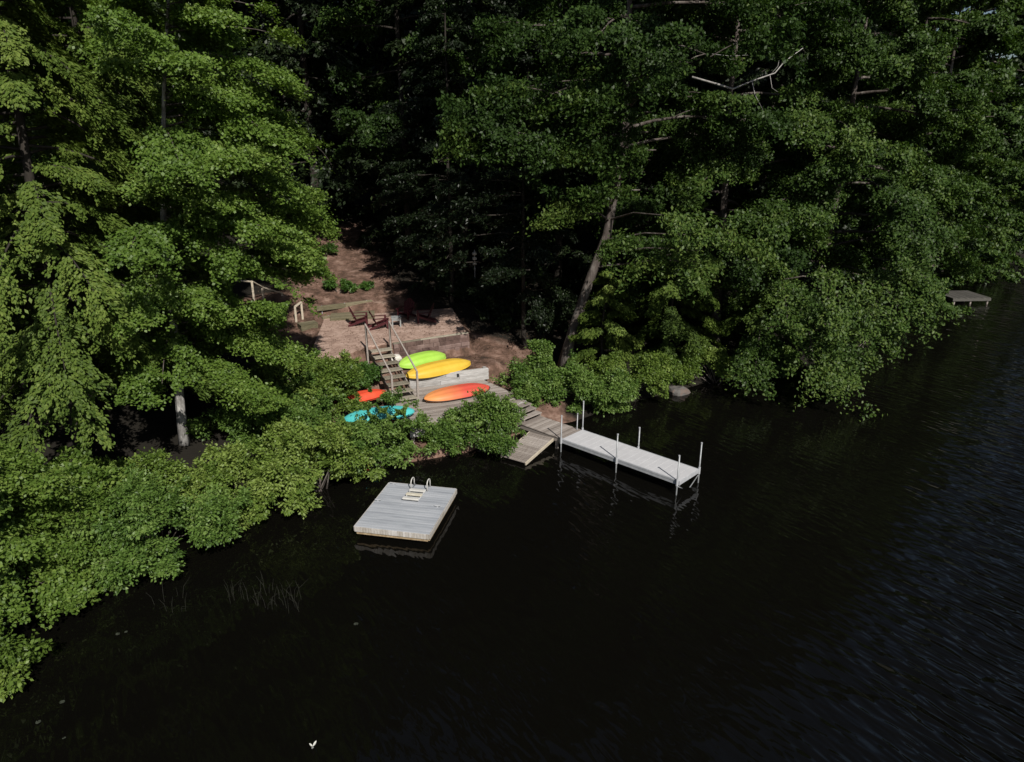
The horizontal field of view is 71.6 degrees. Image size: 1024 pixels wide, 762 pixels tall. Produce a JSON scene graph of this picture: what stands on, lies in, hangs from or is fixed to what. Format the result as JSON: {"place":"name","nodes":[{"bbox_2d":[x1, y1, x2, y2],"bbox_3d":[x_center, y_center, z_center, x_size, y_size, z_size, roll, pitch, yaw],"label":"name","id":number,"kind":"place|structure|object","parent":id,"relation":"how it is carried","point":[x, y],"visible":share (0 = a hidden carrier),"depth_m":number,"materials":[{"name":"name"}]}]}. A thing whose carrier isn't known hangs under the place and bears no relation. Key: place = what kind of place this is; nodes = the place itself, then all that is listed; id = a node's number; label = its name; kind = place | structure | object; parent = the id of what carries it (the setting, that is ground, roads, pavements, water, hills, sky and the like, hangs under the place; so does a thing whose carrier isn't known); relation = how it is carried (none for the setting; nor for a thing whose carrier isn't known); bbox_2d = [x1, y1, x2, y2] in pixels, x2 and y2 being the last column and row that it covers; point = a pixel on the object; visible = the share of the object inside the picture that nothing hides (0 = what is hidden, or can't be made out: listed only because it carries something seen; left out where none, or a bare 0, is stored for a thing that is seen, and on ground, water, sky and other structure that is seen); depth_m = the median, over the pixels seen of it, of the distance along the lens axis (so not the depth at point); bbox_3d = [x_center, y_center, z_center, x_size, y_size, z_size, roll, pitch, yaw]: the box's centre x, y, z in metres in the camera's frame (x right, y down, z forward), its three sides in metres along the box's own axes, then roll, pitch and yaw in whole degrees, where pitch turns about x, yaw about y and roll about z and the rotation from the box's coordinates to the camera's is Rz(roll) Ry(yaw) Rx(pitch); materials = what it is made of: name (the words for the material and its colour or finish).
{"place":"outdoors","nodes":[
{"label":"outdoors","id":0,"kind":"place"},
{"bbox_2d":[0,263,1023,761],"bbox_3d":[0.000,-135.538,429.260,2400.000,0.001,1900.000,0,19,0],"label":"water","id":1,"kind":"structure","parent":0,"point":[788,579],"depth_m":18.42,"materials":[{"name":"black liquid"}]},
{"bbox_2d":[149,575,301,612],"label":"reeds","id":2,"kind":"object","parent":1,"relation":"in","point":[247,596],"visible":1,"depth_m":18.66,"materials":[{"name":"green plant"}]},
{"bbox_2d":[354,477,456,541],"bbox_3d":[-3.330,4.109,22.738,2.426,0.973,3.016,4,19,11],"label":"swim float","id":3,"kind":"object","parent":1,"relation":"on","point":[413,512],"visible":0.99,"depth_m":22.39,"materials":[{"name":"grey wood"}]},
{"bbox_2d":[500,432,553,464],"bbox_3d":[0.603,2.582,27.447,1.164,0.120,2.046,12,30,32],"label":"ramp section","id":4,"kind":"object","parent":1,"relation":"on","point":[533,446],"visible":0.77,"depth_m":27.36,"materials":[{"name":"brown wood"}]},
{"bbox_2d":[520,416,580,448],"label":"walkway","id":5,"kind":"structure","parent":1,"relation":"in","point":[544,426],"depth_m":28.54,"materials":[{"name":"grey wood"}]},
{"bbox_2d":[560,401,702,494],"bbox_3d":[4.247,2.966,26.324,5.281,3.050,1.420,17,25,41],"label":"dock","id":6,"kind":"object","parent":1,"relation":"in","point":[659,466],"visible":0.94,"depth_m":25.86,"materials":[{"name":"wood"}]},
{"bbox_2d":[946,290,990,303],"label":"wooden dock","id":7,"kind":"object","parent":1,"relation":"in","point":[964,295],"visible":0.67,"depth_m":52.22,"materials":[{"name":"grey wood"}]},
{"bbox_2d":[0,118,1023,635],"bbox_3d":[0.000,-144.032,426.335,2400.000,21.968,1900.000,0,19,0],"label":"ground","id":8,"kind":"structure","parent":0,"point":[132,428],"depth_m":36.75,"materials":[{"name":"brown soil"}]},
{"bbox_2d":[0,620,52,702],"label":"shrub","id":9,"kind":"object","parent":8,"relation":"on","point":[16,657],"visible":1,"depth_m":15.66,"materials":[{"name":"green plant"}]},
{"bbox_2d":[0,105,109,442],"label":"hemlock tree","id":10,"kind":"object","parent":8,"relation":"on","point":[4,415],"visible":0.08,"depth_m":24.02,"materials":[{"name":"green plant"}]},
{"bbox_2d":[0,440,113,636],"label":"shrub","id":11,"kind":"object","parent":8,"relation":"on","point":[30,493],"visible":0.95,"depth_m":17.72,"materials":[{"name":"green plant"}]},
{"bbox_2d":[13,323,136,379],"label":"undergrowth shrub","id":12,"kind":"object","parent":8,"relation":"on","point":[92,360],"visible":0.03,"depth_m":28.67,"materials":[{"name":"green plant"}]},
{"bbox_2d":[38,438,128,523],"bbox_3d":[-14.231,3.440,20.734,6.004,2.720,4.277,-6,20,-17],"label":"shrub","id":13,"kind":"object","parent":8,"relation":"on","point":[94,477],"visible":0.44,"depth_m":20.52,"materials":[{"name":"green plant"}]},
{"bbox_2d":[0,0,218,394],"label":"hemlock tree","id":14,"kind":"object","parent":8,"relation":"on","point":[130,96],"visible":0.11,"depth_m":27.53,"materials":[{"name":"green plant"}]},
{"bbox_2d":[2,0,218,254],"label":"conifer tree","id":15,"kind":"object","parent":8,"relation":"on","point":[42,106],"visible":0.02,"depth_m":38.51,"materials":[{"name":"green plant"}]},
{"bbox_2d":[0,0,232,460],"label":"hemlock tree","id":16,"kind":"object","parent":8,"relation":"on","point":[35,241],"visible":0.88,"depth_m":20.48,"materials":[{"name":"green plant"}]},
{"bbox_2d":[9,0,256,222],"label":"maple tree","id":17,"kind":"object","parent":8,"relation":"on","point":[154,17],"visible":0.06,"depth_m":35.60,"materials":[{"name":"green plant"}]},
{"bbox_2d":[89,447,190,518],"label":"shrub","id":18,"kind":"object","parent":8,"relation":"on","point":[153,462],"visible":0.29,"depth_m":22.59,"materials":[{"name":"green plant"}]},
{"bbox_2d":[95,360,192,405],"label":"undergrowth shrub","id":19,"kind":"object","parent":8,"relation":"on","point":[162,397],"visible":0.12,"depth_m":27.52,"materials":[{"name":"green plant"}]},
{"bbox_2d":[47,462,256,595],"bbox_3d":[-10.191,3.980,20.050,5.146,2.872,4.590,0,19,0],"label":"shrub","id":20,"kind":"object","parent":8,"relation":"on","point":[122,535],"visible":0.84,"depth_m":19.23,"materials":[{"name":"green plant"}]},
{"bbox_2d":[57,0,341,445],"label":"maple tree","id":21,"kind":"object","parent":8,"relation":"on","point":[267,225],"visible":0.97,"depth_m":21.66,"materials":[{"name":"green plant"}]},
{"bbox_2d":[166,440,325,542],"bbox_3d":[-8.654,3.489,22.326,4.912,2.316,3.940,8,21,22],"label":"shrub","id":22,"kind":"object","parent":8,"relation":"on","point":[229,464],"visible":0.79,"depth_m":22.29,"materials":[{"name":"green plant"}]},
{"bbox_2d":[237,280,282,300],"bbox_3d":[-13.175,-4.509,37.515,2.645,1.900,0.864,-17,25,-40],"label":"handrail","id":23,"kind":"object","parent":8,"relation":"on","point":[257,284],"visible":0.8,"depth_m":36.93,"materials":[{"name":"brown wood"}]},
{"bbox_2d":[181,366,352,448],"bbox_3d":[-8.352,1.204,26.416,6.795,2.834,4.503,5,20,15],"label":"shrub","id":24,"kind":"object","parent":8,"relation":"on","point":[303,410],"visible":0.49,"depth_m":25.56,"materials":[{"name":"green plant"}]},
{"bbox_2d":[244,345,322,388],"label":"shrub","id":25,"kind":"object","parent":8,"relation":"on","point":[286,374],"visible":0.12,"depth_m":28.46,"materials":[{"name":"green plant"}]},
{"bbox_2d":[200,0,380,219],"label":"conifer tree","id":26,"kind":"object","parent":8,"relation":"on","point":[308,30],"visible":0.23,"depth_m":46.67,"materials":[{"name":"green plant"}]},
{"bbox_2d":[294,301,303,321],"bbox_3d":[-10.892,-3.372,36.321,0.141,1.326,0.610,10,21,26],"label":"handrail","id":27,"kind":"object","parent":8,"relation":"on","point":[297,304],"visible":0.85,"depth_m":36.15,"materials":[{"name":"brown wood"}]},
{"bbox_2d":[297,320,317,330],"bbox_3d":[-10.289,-2.767,35.786,0.918,0.350,0.592,-13,23,-33],"label":"wooden step","id":28,"kind":"object","parent":8,"relation":"on","point":[304,326],"visible":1,"depth_m":35.60,"materials":[{"name":"wood"}]},
{"bbox_2d":[203,0,418,237],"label":"conifer tree","id":29,"kind":"object","parent":8,"relation":"on","point":[297,10],"visible":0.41,"depth_m":42.93,"materials":[{"name":"green plant"}]},
{"bbox_2d":[252,349,371,417],"bbox_3d":[-7.881,0.278,28.352,4.825,3.124,4.441,0,19,0],"label":"shrub","id":30,"kind":"object","parent":8,"relation":"on","point":[332,373],"visible":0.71,"depth_m":27.60,"materials":[{"name":"green plant"}]},
{"bbox_2d":[245,416,387,491],"bbox_3d":[-6.889,2.471,24.214,4.376,3.010,3.962,9,21,23],"label":"shrub","id":31,"kind":"object","parent":8,"relation":"on","point":[283,437],"visible":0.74,"depth_m":23.65,"materials":[{"name":"green plant"}]},
{"bbox_2d":[279,373,371,396],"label":"shrub","id":32,"kind":"object","parent":8,"relation":"on","point":[365,384],"visible":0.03,"depth_m":29.43,"materials":[{"name":"green plant"}]},
{"bbox_2d":[317,242,338,253],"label":"fern plant","id":33,"kind":"object","parent":8,"relation":"on","point":[330,247],"visible":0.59,"depth_m":44.45,"materials":[{"name":"green plant"}]},
{"bbox_2d":[322,278,359,293],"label":"fern plant","id":34,"kind":"object","parent":8,"relation":"on","point":[344,283],"visible":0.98,"depth_m":39.91,"materials":[{"name":"green plant"}]},
{"bbox_2d":[316,300,371,313],"bbox_3d":[-9.068,-4.020,38.482,3.126,0.445,0.200,-12,22,-30],"label":"timber edging","id":35,"kind":"object","parent":8,"relation":"on","point":[332,306],"visible":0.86,"depth_m":38.20,"materials":[{"name":"wood"}]},
{"bbox_2d":[333,386,366,416],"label":"shrub","id":36,"kind":"object","parent":8,"relation":"on","point":[351,405],"visible":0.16,"depth_m":27.91,"materials":[{"name":"green plant"}]},
{"bbox_2d":[333,389,384,403],"bbox_3d":[-6.384,0.637,29.324,2.739,0.404,0.872,-15,18,-36],"label":"kayak","id":37,"kind":"object","parent":8,"relation":"on","point":[372,395],"visible":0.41,"depth_m":29.28,"materials":[{"name":"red plastic"}]},
{"bbox_2d":[358,281,374,289],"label":"fern plant","id":38,"kind":"object","parent":8,"relation":"on","point":[364,285],"visible":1,"depth_m":40.64,"materials":[{"name":"green plant"}]},
{"bbox_2d":[355,360,382,388],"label":"shrub","id":39,"kind":"object","parent":8,"relation":"on","point":[372,372],"visible":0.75,"depth_m":30.68,"materials":[{"name":"green plant"}]},
{"bbox_2d":[344,405,415,422],"bbox_3d":[-5.197,1.227,27.760,2.870,0.424,1.013,-7,16,-19],"label":"kayak","id":40,"kind":"object","parent":8,"relation":"on","point":[350,417],"visible":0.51,"depth_m":27.43,"materials":[{"name":"teal plastic"}]},
{"bbox_2d":[292,0,471,252],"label":"conifer tree","id":41,"kind":"object","parent":8,"relation":"on","point":[366,165],"visible":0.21,"depth_m":47.10,"materials":[{"name":"green plant"}]},
{"bbox_2d":[185,230,588,420],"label":"leaf litter","id":42,"kind":"object","parent":8,"relation":"on","point":[419,311],"visible":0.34,"depth_m":38.52,"materials":[{"name":"brown plant"}]},
{"bbox_2d":[334,386,441,473],"bbox_3d":[-4.660,1.779,25.917,4.489,3.199,2.817,-13,23,-33],"label":"shrub","id":43,"kind":"object","parent":8,"relation":"on","point":[372,431],"visible":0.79,"depth_m":25.62,"materials":[{"name":"green plant"}]},
{"bbox_2d":[313,308,465,362],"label":"patio","id":44,"kind":"structure","parent":8,"relation":"on","point":[339,329],"depth_m":35.05,"materials":[{"name":"beige sand"}]},
{"bbox_2d":[321,314,337,319],"bbox_3d":[-8.582,-3.571,38.559,3.662,0.445,0.200,-15,24,-36],"label":"timber edging","id":45,"kind":"object","parent":44,"relation":"on","point":[325,317],"visible":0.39,"depth_m":37.49,"materials":[{"name":"wood"}]},
{"bbox_2d":[330,310,374,320],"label":"plank platform","id":46,"kind":"structure","parent":44,"relation":"on","point":[344,316],"depth_m":37.64,"materials":[{"name":"wood"}]},
{"bbox_2d":[348,306,367,326],"bbox_3d":[-7.852,-3.313,36.074,0.987,1.019,0.810,-3,19,-9],"label":"garden chair","id":47,"kind":"object","parent":44,"relation":"on","point":[360,320],"visible":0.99,"depth_m":35.94,"materials":[{"name":"red paint"}]},
{"bbox_2d":[367,309,388,330],"bbox_3d":[-6.718,-3.108,35.479,0.987,1.019,0.810,-7,20,-21],"label":"garden chair","id":48,"kind":"object","parent":44,"relation":"on","point":[384,321],"visible":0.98,"depth_m":35.41,"materials":[{"name":"red paint"}]},
{"bbox_2d":[391,315,400,326],"bbox_3d":[-5.867,-3.021,35.987,0.500,0.480,0.500,-4,19,-11],"label":"side table","id":49,"kind":"object","parent":44,"relation":"on","point":[395,318],"visible":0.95,"depth_m":35.77,"materials":[{"name":"grey paint"}]},
{"bbox_2d":[396,298,415,319],"bbox_3d":[-5.557,-3.811,37.520,0.810,1.019,0.987,7,20,19],"label":"garden chair","id":50,"kind":"object","parent":44,"relation":"on","point":[408,306],"visible":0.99,"depth_m":37.66,"materials":[{"name":"red paint"}]},
{"bbox_2d":[416,303,436,323],"bbox_3d":[-4.425,-3.531,36.707,0.987,1.019,0.810,-3,19,-9],"label":"garden chair","id":51,"kind":"object","parent":44,"relation":"on","point":[424,317],"visible":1,"depth_m":36.57,"materials":[{"name":"red paint"}]},
{"bbox_2d":[389,354,401,361],"bbox_3d":[-5.456,-1.052,33.006,0.554,0.394,0.562,-13,23,-34],"label":"boulder","id":52,"kind":"object","parent":8,"relation":"on","point":[398,357],"visible":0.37,"depth_m":32.86,"materials":[{"name":"stone"}]},
{"bbox_2d":[312,0,500,266],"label":"oak tree","id":53,"kind":"object","parent":8,"relation":"on","point":[373,130],"visible":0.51,"depth_m":40.26,"materials":[{"name":"green plant"}]},
{"bbox_2d":[398,351,445,368],"bbox_3d":[-4.168,-1.075,33.201,2.657,0.445,1.034,-15,38,-37],"label":"kayak","id":54,"kind":"object","parent":8,"relation":"on","point":[420,358],"visible":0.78,"depth_m":32.88,"materials":[{"name":"plastic"}]},
{"bbox_2d":[392,332,469,356],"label":"retaining wall","id":55,"kind":"structure","parent":8,"relation":"on","point":[442,343],"depth_m":34.12,"materials":[{"name":"brown stone"}]},
{"bbox_2d":[372,0,508,302],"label":"conifer tree","id":56,"kind":"object","parent":8,"relation":"on","point":[416,177],"visible":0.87,"depth_m":36.55,"materials":[{"name":"green plant"}]},
{"bbox_2d":[408,366,488,388],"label":"timber wall","id":57,"kind":"structure","parent":8,"relation":"on","point":[482,373],"depth_m":32.06,"materials":[{"name":"wood"}]},
{"bbox_2d":[405,358,470,378],"bbox_3d":[-3.285,-0.648,32.050,3.479,0.425,1.034,-14,35,-35],"label":"kayak","id":58,"kind":"object","parent":57,"relation":"on","point":[436,368],"visible":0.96,"depth_m":31.73,"materials":[{"name":"yellow plastic"}]},
{"bbox_2d":[387,380,526,443],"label":"wooden deck","id":59,"kind":"structure","parent":8,"relation":"on","point":[434,410],"depth_m":29.69,"materials":[{"name":"grey wood"}]},
{"bbox_2d":[364,321,418,400],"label":"staircase","id":60,"kind":"structure","parent":59,"relation":"on","point":[391,355],"depth_m":30.95,"materials":[{"name":"grey wood"}]},
{"bbox_2d":[423,383,490,402],"bbox_3d":[-2.337,0.426,30.400,3.197,0.362,1.064,-11,31,-29],"label":"kayak","id":61,"kind":"object","parent":59,"relation":"on","point":[451,393],"visible":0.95,"depth_m":30.05,"materials":[{"name":"orange plastic"}]},
{"bbox_2d":[512,402,541,433],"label":"deck steps","id":62,"kind":"structure","parent":59,"relation":"attached to","point":[532,411],"depth_m":29.67,"materials":[{"name":"grey wood"}]},
{"bbox_2d":[364,0,556,294],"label":"conifer tree","id":63,"kind":"object","parent":8,"relation":"on","point":[410,66],"visible":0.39,"depth_m":40.52,"materials":[{"name":"green plant"}]},
{"bbox_2d":[416,387,526,457],"bbox_3d":[-1.522,1.650,27.324,4.306,2.543,3.614,0,19,0],"label":"shrub","id":64,"kind":"object","parent":8,"relation":"on","point":[497,416],"visible":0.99,"depth_m":27.11,"materials":[{"name":"green plant"}]},
{"bbox_2d":[472,250,476,293],"bbox_3d":[-2.108,-5.833,40.336,0.300,3.201,0.300,0,19,0],"label":"bird feeder","id":65,"kind":"object","parent":8,"relation":"on","point":[474,253],"visible":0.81,"depth_m":39.91,"materials":[{"name":"black metal"}]},
{"bbox_2d":[417,36,582,345],"bbox_3d":[-0.104,-8.116,32.473,5.684,15.186,9.984,8,21,22],"label":"conifer tree","id":66,"kind":"object","parent":8,"relation":"on","point":[496,274],"visible":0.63,"depth_m":32.74,"materials":[{"name":"green plant"}]},
{"bbox_2d":[2,0,1018,195],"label":"distant trunks","id":67,"kind":"object","parent":8,"relation":"on","point":[455,76],"visible":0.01,"depth_m":61.30,"materials":[{"name":"brown plant"}]},
{"bbox_2d":[0,0,1023,262],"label":"distant woods","id":68,"kind":"object","parent":8,"relation":"on","point":[580,180],"visible":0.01,"depth_m":60.53,"materials":[{"name":"green plant"}]},
{"bbox_2d":[436,0,607,256],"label":"conifer tree","id":69,"kind":"object","parent":8,"relation":"on","point":[544,178],"visible":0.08,"depth_m":48.62,"materials":[{"name":"green plant"}]},
{"bbox_2d":[473,284,578,335],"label":"undergrowth shrub","id":70,"kind":"object","parent":8,"relation":"on","point":[504,318],"visible":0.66,"depth_m":37.37,"materials":[{"name":"green plant"}]},
{"bbox_2d":[489,339,581,388],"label":"shrub","id":71,"kind":"object","parent":8,"relation":"on","point":[540,359],"visible":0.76,"depth_m":31.70,"materials":[{"name":"green plant"}]},
{"bbox_2d":[508,366,572,408],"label":"shrub","id":72,"kind":"object","parent":8,"relation":"on","point":[546,383],"visible":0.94,"depth_m":30.66,"materials":[{"name":"green plant"}]},
{"bbox_2d":[470,0,658,301],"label":"conifer tree","id":73,"kind":"object","parent":8,"relation":"on","point":[584,260],"visible":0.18,"depth_m":40.98,"materials":[{"name":"green plant"}]},
{"bbox_2d":[541,361,640,416],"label":"shrub","id":74,"kind":"object","parent":8,"relation":"on","point":[603,395],"visible":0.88,"depth_m":30.82,"materials":[{"name":"green plant"}]},
{"bbox_2d":[549,287,661,332],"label":"undergrowth shrub","id":75,"kind":"object","parent":8,"relation":"on","point":[637,322],"visible":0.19,"depth_m":38.07,"materials":[{"name":"green plant"}]},
{"bbox_2d":[567,270,644,368],"bbox_3d":[4.397,-2.692,33.972,3.693,5.486,4.104,0,19,0],"label":"hemlock tree","id":76,"kind":"object","parent":8,"relation":"on","point":[615,342],"visible":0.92,"depth_m":33.13,"materials":[{"name":"green plant"}]},
{"bbox_2d":[583,349,684,400],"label":"shrub","id":77,"kind":"object","parent":8,"relation":"on","point":[648,370],"visible":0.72,"depth_m":32.01,"materials":[{"name":"green plant"}]},
{"bbox_2d":[429,0,872,367],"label":"oak tree","id":78,"kind":"object","parent":8,"relation":"on","point":[493,111],"visible":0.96,"depth_m":27.53,"materials":[{"name":"green plant"}]},
{"bbox_2d":[553,0,752,299],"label":"conifer tree","id":79,"kind":"object","parent":8,"relation":"on","point":[717,78],"visible":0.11,"depth_m":42.84,"materials":[{"name":"green plant"}]},
{"bbox_2d":[607,191,724,385],"bbox_3d":[8.044,-4.774,35.607,6.007,10.348,5.873,0,19,0],"label":"hemlock tree","id":80,"kind":"object","parent":8,"relation":"on","point":[673,325],"visible":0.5,"depth_m":35.02,"materials":[{"name":"green plant"}]},
{"bbox_2d":[668,386,690,395],"bbox_3d":[8.001,0.559,33.966,1.108,0.694,0.960,0,19,0],"label":"boulder","id":81,"kind":"object","parent":8,"relation":"on","point":[678,390],"visible":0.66,"depth_m":33.64,"materials":[{"name":"grey stone"}]},
{"bbox_2d":[600,7,765,253],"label":"conifer tree","id":82,"kind":"object","parent":8,"relation":"on","point":[635,226],"visible":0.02,"depth_m":52.83,"materials":[{"name":"green plant"}]},
{"bbox_2d":[669,345,763,385],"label":"shrub","id":83,"kind":"object","parent":8,"relation":"on","point":[691,361],"visible":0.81,"depth_m":34.68,"materials":[{"name":"green plant"}]},
{"bbox_2d":[569,0,899,346],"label":"oak tree","id":84,"kind":"object","parent":8,"relation":"on","point":[696,174],"visible":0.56,"depth_m":32.44,"materials":[{"name":"green plant"}]},
{"bbox_2d":[699,200,809,373],"bbox_3d":[13.341,-4.832,37.114,5.353,9.131,5.990,15,24,37],"label":"hemlock tree","id":85,"kind":"object","parent":8,"relation":"on","point":[753,322],"visible":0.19,"depth_m":36.55,"materials":[{"name":"green plant"}]},
{"bbox_2d":[736,332,805,378],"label":"shrub","id":86,"kind":"object","parent":8,"relation":"on","point":[787,354],"visible":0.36,"depth_m":35.38,"materials":[{"name":"green plant"}]},
{"bbox_2d":[686,1,862,287],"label":"conifer tree","id":87,"kind":"object","parent":8,"relation":"on","point":[751,72],"visible":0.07,"depth_m":44.87,"materials":[{"name":"green plant"}]},
{"bbox_2d":[706,1,880,270],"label":"conifer tree","id":88,"kind":"object","parent":8,"relation":"on","point":[872,28],"visible":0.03,"depth_m":53.60,"materials":[{"name":"green plant"}]},
{"bbox_2d":[702,0,992,421],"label":"oak tree","id":89,"kind":"object","parent":8,"relation":"on","point":[901,54],"visible":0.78,"depth_m":32.32,"materials":[{"name":"green plant"}]},
{"bbox_2d":[802,314,909,346],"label":"shrub","id":90,"kind":"object","parent":8,"relation":"on","point":[903,329],"visible":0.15,"depth_m":40.13,"materials":[{"name":"green plant"}]},
{"bbox_2d":[801,2,919,247],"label":"conifer tree","id":91,"kind":"object","parent":8,"relation":"on","point":[835,89],"depth_m":57.67,"materials":[{"name":"green plant"}]},
{"bbox_2d":[779,0,1023,326],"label":"oak tree","id":92,"kind":"object","parent":8,"relation":"on","point":[986,35],"visible":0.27,"depth_m":42.33,"materials":[{"name":"green plant"}]},
{"bbox_2d":[839,0,1023,284],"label":"oak tree","id":93,"kind":"object","parent":8,"relation":"on","point":[1009,120],"visible":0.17,"depth_m":52.67,"materials":[{"name":"green plant"}]},
{"bbox_2d":[928,0,1023,272],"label":"oak tree","id":94,"kind":"object","parent":8,"relation":"on","point":[1015,149],"visible":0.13,"depth_m":60.56,"materials":[{"name":"green plant"}]},
{"bbox_2d":[549,6,1022,84],"label":"sky","id":95,"kind":"structure","parent":0,"point":[1010,56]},
{"bbox_2d":[883,271,950,301],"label":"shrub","id":96,"kind":"object","parent":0,"point":[944,295],"depth_m":50.76,"materials":[{"name":"green plant"}]}
]}

